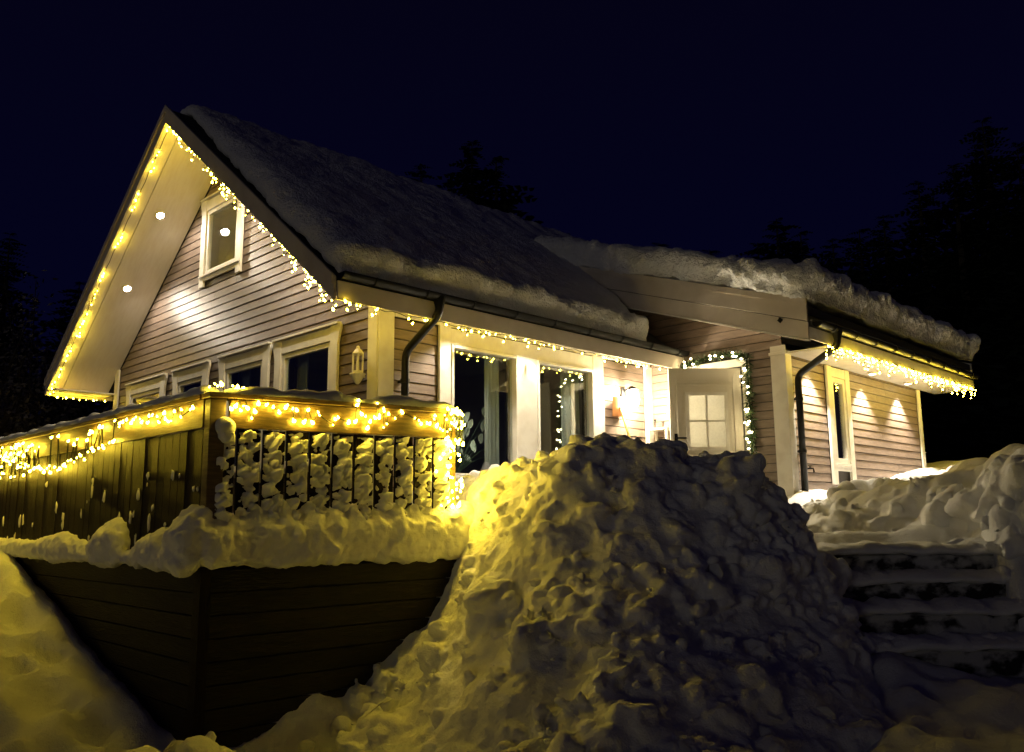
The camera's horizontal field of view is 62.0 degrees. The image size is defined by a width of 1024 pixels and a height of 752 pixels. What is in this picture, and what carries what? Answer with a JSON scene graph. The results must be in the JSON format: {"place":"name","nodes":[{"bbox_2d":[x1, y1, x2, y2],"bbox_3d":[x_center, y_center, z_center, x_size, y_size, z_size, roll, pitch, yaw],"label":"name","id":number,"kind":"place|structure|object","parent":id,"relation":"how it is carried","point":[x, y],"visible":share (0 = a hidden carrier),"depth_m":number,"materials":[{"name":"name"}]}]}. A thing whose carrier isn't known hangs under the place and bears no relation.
{"place":"outdoors","nodes":[
{"label":"outdoors","id":0,"kind":"place"},
{"bbox_2d":[455,407,496,472],"bbox_3d":[-0.464,0.807,9.879,0.202,0.989,0.701,-10,-13,44],"label":"potted plant","id":1,"kind":"object","parent":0,"point":[459,450],"visible":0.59,"depth_m":9.84,"materials":[{"name":"green plant"}]},
{"bbox_2d":[0,457,1023,751],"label":"snow ground","id":2,"kind":"structure","parent":0,"point":[62,689],"depth_m":5.69,"materials":[{"name":"white snow"}]},
{"bbox_2d":[0,288,41,435],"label":"spruce tree","id":3,"kind":"object","parent":2,"relation":"on","point":[4,306],"visible":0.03,"depth_m":27.75,"materials":[{"name":"green plant"}]},
{"bbox_2d":[0,270,59,463],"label":"spruce tree","id":4,"kind":"object","parent":2,"relation":"on","point":[6,417],"visible":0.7,"depth_m":15.58,"materials":[{"name":"green plant"}]},
{"bbox_2d":[0,232,70,430],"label":"spruce tree","id":5,"kind":"object","parent":2,"relation":"on","point":[5,279],"visible":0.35,"depth_m":29.64,"materials":[{"name":"green plant"}]},
{"bbox_2d":[0,272,99,460],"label":"spruce tree","id":6,"kind":"object","parent":2,"relation":"on","point":[40,397],"visible":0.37,"depth_m":17.80,"materials":[{"name":"green plant"}]},
{"bbox_2d":[26,355,112,453],"bbox_3d":[-9.054,1.432,18.353,2.944,4.692,2.439,0,-10,-2],"label":"spruce tree","id":7,"kind":"object","parent":2,"relation":"on","point":[110,405],"visible":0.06,"depth_m":18.25,"materials":[{"name":"green plant"}]},
{"bbox_2d":[12,556,456,747],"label":"terrace deck","id":8,"kind":"structure","parent":2,"relation":"on","point":[232,656],"depth_m":5.90,"materials":[{"name":"brown wood"}]},
{"bbox_2d":[0,391,460,548],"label":"terrace railing","id":9,"kind":"object","parent":8,"relation":"on","point":[143,487],"visible":0.87,"depth_m":6.37,"materials":[{"name":"brown wood"}]},
{"bbox_2d":[0,405,194,477],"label":"string lights","id":10,"kind":"object","parent":9,"relation":"hanging from","point":[27,455],"visible":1,"depth_m":7.62,"materials":[{"name":"yellow plastic"}]},
{"bbox_2d":[0,385,219,441],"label":"rail snow","id":11,"kind":"structure","parent":9,"relation":"on","point":[202,389],"depth_m":6.81,"materials":[{"name":"white snow"}]},
{"bbox_2d":[215,417,235,442],"bbox_3d":[-1.931,0.363,5.724,0.122,0.178,0.138,-3,-10,16],"label":"snow ball","id":12,"kind":"object","parent":9,"relation":"on","point":[225,427],"visible":0.99,"depth_m":5.69,"materials":[{"name":"white snow"}]},
{"bbox_2d":[209,381,464,507],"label":"string lights","id":13,"kind":"object","parent":9,"relation":"attached to","point":[455,417],"visible":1,"depth_m":6.79,"materials":[{"name":"yellow plastic"}]},
{"bbox_2d":[221,386,455,408],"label":"rail snow","id":14,"kind":"structure","parent":9,"relation":"on","point":[335,395],"depth_m":6.30,"materials":[{"name":"white snow"}]},
{"bbox_2d":[0,499,473,577],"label":"ledge snow","id":15,"kind":"structure","parent":8,"relation":"on","point":[191,540],"depth_m":6.09,"materials":[{"name":"white snow"}]},
{"bbox_2d":[646,427,669,442],"bbox_3d":[2.041,1.330,11.537,0.340,1.245,0.215,-10,-13,44],"label":"side table","id":16,"kind":"object","parent":8,"relation":"on","point":[665,429],"visible":0.23,"depth_m":11.64,"materials":[{"name":"white paint"}]},
{"bbox_2d":[404,164,436,184],"bbox_3d":[-4.435,-1.228,36.070,12.290,16.590,11.140,-8,-12,37],"label":"spruce tree","id":17,"kind":"object","parent":2,"relation":"on","point":[421,172],"visible":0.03,"depth_m":37.82,"materials":[{"name":"green plant"}]},
{"bbox_2d":[438,180,455,192],"bbox_3d":[-2.423,-0.725,34.469,11.038,15.188,12.294,-9,-13,42],"label":"spruce tree","id":18,"kind":"object","parent":2,"relation":"on","point":[448,185],"depth_m":35.87,"materials":[{"name":"green plant"}]},
{"bbox_2d":[436,140,521,212],"bbox_3d":[-1.738,-1.583,32.022,11.724,15.826,10.627,-3,-10,14],"label":"spruce tree","id":19,"kind":"object","parent":2,"relation":"on","point":[465,179],"visible":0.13,"depth_m":33.47,"materials":[{"name":"green plant"}]},
{"bbox_2d":[475,156,542,223],"bbox_3d":[-0.437,-1.265,35.282,13.474,16.646,12.098,6,-12,-35],"label":"spruce tree","id":20,"kind":"object","parent":2,"relation":"on","point":[504,192],"visible":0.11,"depth_m":36.57,"materials":[{"name":"green plant"}]},
{"bbox_2d":[44,105,979,512],"bbox_3d":[0.147,-0.299,13.612,10.247,5.564,10.882,-10,-13,44],"label":"cabin","id":21,"kind":"object","parent":2,"relation":"on","point":[200,283],"visible":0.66,"depth_m":11.07,"materials":[{"name":"grey wood"}]},
{"bbox_2d":[54,396,106,401],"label":"string lights","id":22,"kind":"object","parent":21,"relation":"attached to","point":[79,399],"visible":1,"depth_m":13.55,"materials":[{"name":"yellow plastic"}]},
{"bbox_2d":[123,373,167,442],"bbox_3d":[-5.478,0.872,12.656,1.470,1.675,0.100,-10,-13,44],"label":"window","id":23,"kind":"structure","parent":21,"relation":"in","point":[159,384],"depth_m":12.73,"materials":[{"name":"white paint"}]},
{"bbox_2d":[171,360,210,432],"bbox_3d":[-4.409,0.685,11.606,1.150,1.675,0.100,-10,-13,44],"label":"window","id":24,"kind":"structure","parent":21,"relation":"in","point":[203,371],"depth_m":11.70,"materials":[{"name":"white paint"}]},
{"bbox_2d":[50,127,336,394],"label":"string lights","id":25,"kind":"object","parent":21,"relation":"hanging from","point":[294,268],"visible":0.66,"depth_m":9.92,"materials":[{"name":"yellow plastic"}]},
{"bbox_2d":[198,186,244,288],"bbox_3d":[-3.925,-1.913,11.533,1.280,1.285,0.100,-10,-13,44],"label":"window","id":26,"kind":"structure","parent":21,"relation":"in","point":[214,203],"depth_m":11.69,"materials":[{"name":"white paint"}]},
{"bbox_2d":[217,342,272,482],"bbox_3d":[-3.347,0.499,10.563,1.350,1.675,0.100,-10,-13,44],"label":"window","id":27,"kind":"structure","parent":21,"relation":"in","point":[264,353],"depth_m":10.59,"materials":[{"name":"white paint"}]},
{"bbox_2d":[272,321,342,477],"bbox_3d":[-2.331,0.321,9.566,1.420,1.675,0.100,-10,-13,44],"label":"window","id":28,"kind":"structure","parent":21,"relation":"in","point":[332,335],"depth_m":9.60,"materials":[{"name":"white paint"}]},
{"bbox_2d":[349,346,365,384],"bbox_3d":[-1.585,-0.113,8.770,0.157,0.403,0.174,-10,-13,44],"label":"wall lantern","id":29,"kind":"object","parent":21,"relation":"attached to","point":[357,375],"depth_m":8.72,"materials":[{"name":"white paint"}]},
{"bbox_2d":[180,105,648,340],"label":"roof snow","id":30,"kind":"structure","parent":21,"relation":"on","point":[340,212],"depth_m":9.90,"materials":[{"name":"white snow"}]},
{"bbox_2d":[480,462,489,470],"bbox_3d":[-0.298,1.075,9.919,0.195,0.190,0.200,-10,-13,44],"label":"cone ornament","id":31,"kind":"object","parent":21,"relation":"on","point":[485,465],"visible":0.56,"depth_m":9.88,"materials":[{"name":"grey"}]},
{"bbox_2d":[340,299,665,369],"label":"string lights","id":32,"kind":"object","parent":21,"relation":"attached to","point":[345,301],"visible":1,"depth_m":9.22,"materials":[{"name":"yellow plastic"}]},
{"bbox_2d":[438,325,604,474],"bbox_3d":[0.188,0.494,10.136,0.115,1.800,2.810,-10,-13,44],"label":"window","id":33,"kind":"structure","parent":21,"relation":"in","point":[525,425],"depth_m":10.07,"materials":[{"name":"white paint"}]},
{"bbox_2d":[476,204,584,239],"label":"roof snow","id":34,"kind":"structure","parent":21,"relation":"on","point":[533,229],"depth_m":15.10,"materials":[{"name":"white snow"}]},
{"bbox_2d":[612,396,630,437],"bbox_3d":[1.552,0.979,11.117,0.376,1.454,0.258,-10,-13,44],"label":"snow shovel","id":35,"kind":"object","parent":21,"relation":"attached to","point":[618,407],"visible":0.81,"depth_m":11.26,"materials":[{"name":"orange plastic"}]},
{"bbox_2d":[621,386,638,407],"bbox_3d":[1.588,0.280,11.423,0.248,0.297,0.170,-10,-13,44],"label":"wall lamp","id":36,"kind":"object","parent":21,"relation":"attached to","point":[631,399],"visible":1,"depth_m":11.35,"materials":[{"name":"white glass"}]},
{"bbox_2d":[667,368,743,456],"bbox_3d":[2.478,0.837,10.784,0.930,1.900,0.117,0,-10,-2],"label":"door","id":37,"kind":"structure","parent":21,"relation":"in","point":[705,404],"depth_m":10.87,"materials":[{"name":"beige paint"}]},
{"bbox_2d":[667,345,758,454],"bbox_3d":[2.602,0.712,11.089,1.351,2.173,0.197,-10,-13,44],"label":"door garland","id":38,"kind":"object","parent":21,"relation":"attached to","point":[750,409],"depth_m":10.81,"materials":[{"name":"green plant"}]},
{"bbox_2d":[535,235,980,360],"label":"roof snow","id":39,"kind":"structure","parent":21,"relation":"on","point":[815,283],"depth_m":11.19,"materials":[{"name":"white snow"}]},
{"bbox_2d":[824,365,856,484],"bbox_3d":[4.416,0.672,11.472,0.110,1.580,0.690,-10,-13,44],"label":"window","id":40,"kind":"structure","parent":21,"relation":"in","point":[836,376],"depth_m":11.51,"materials":[{"name":"white paint"}]},
{"bbox_2d":[826,345,975,396],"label":"string lights","id":41,"kind":"object","parent":21,"relation":"hanging from","point":[904,369],"visible":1,"depth_m":11.69,"materials":[{"name":"yellow plastic"}]},
{"bbox_2d":[163,432,1014,751],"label":"snow pile","id":42,"kind":"object","parent":2,"relation":"on","point":[603,592],"visible":0.92,"depth_m":5.43,"materials":[{"name":"white snow"}]},
{"bbox_2d":[740,217,824,386],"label":"spruce tree","id":43,"kind":"object","parent":2,"relation":"on","point":[772,254],"visible":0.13,"depth_m":47.44,"materials":[{"name":"green plant"}]},
{"bbox_2d":[740,231,835,379],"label":"spruce tree","id":44,"kind":"object","parent":2,"relation":"on","point":[797,245],"visible":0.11,"depth_m":45.61,"materials":[{"name":"green plant"}]},
{"bbox_2d":[817,238,858,283],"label":"spruce tree","id":45,"kind":"object","parent":2,"relation":"on","point":[834,260],"visible":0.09,"depth_m":43.81,"materials":[{"name":"green plant"}]},
{"bbox_2d":[824,228,899,287],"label":"spruce tree","id":46,"kind":"object","parent":2,"relation":"on","point":[857,272],"visible":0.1,"depth_m":41.72,"materials":[{"name":"green plant"}]},
{"bbox_2d":[852,215,923,312],"bbox_3d":[17.256,-0.265,38.150,10.998,14.846,9.968,-3,-10,15],"label":"spruce tree","id":47,"kind":"object","parent":2,"relation":"on","point":[871,243],"visible":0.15,"depth_m":39.51,"materials":[{"name":"green plant"}]},
{"bbox_2d":[802,443,1023,559],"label":"snow bank","id":48,"kind":"structure","parent":2,"relation":"on","point":[966,495],"depth_m":8.08,"materials":[{"name":"white snow"}]},
{"bbox_2d":[816,540,1023,677],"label":"stone steps","id":49,"kind":"structure","parent":2,"relation":"on","point":[928,601],"depth_m":6.14,"materials":[{"name":"white"}]},
{"bbox_2d":[868,181,999,456],"bbox_3d":[17.065,-0.750,35.304,11.008,14.860,9.978,2,-10,-17],"label":"spruce tree","id":50,"kind":"object","parent":2,"relation":"on","point":[903,280],"visible":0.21,"depth_m":35.43,"materials":[{"name":"green plant"}]},
{"bbox_2d":[888,163,1022,462],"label":"spruce tree","id":51,"kind":"object","parent":2,"relation":"on","point":[959,247],"visible":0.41,"depth_m":32.00,"materials":[{"name":"green plant"}]},
{"bbox_2d":[914,116,1022,460],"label":"spruce tree","id":52,"kind":"object","parent":2,"relation":"on","point":[984,172],"visible":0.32,"depth_m":32.88,"materials":[{"name":"green plant"}]},
{"bbox_2d":[925,142,1023,460],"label":"spruce tree","id":53,"kind":"object","parent":2,"relation":"on","point":[984,334],"visible":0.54,"depth_m":29.33,"materials":[{"name":"green plant"}]},
{"bbox_2d":[927,149,1023,460],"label":"spruce tree","id":54,"kind":"object","parent":2,"relation":"on","point":[1014,432],"visible":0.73,"depth_m":26.22,"materials":[{"name":"green plant"}]},
{"bbox_2d":[0,0,1023,418],"label":"sky","id":55,"kind":"structure","parent":0,"point":[697,125],"materials":[{"name":"black"}]}
]}

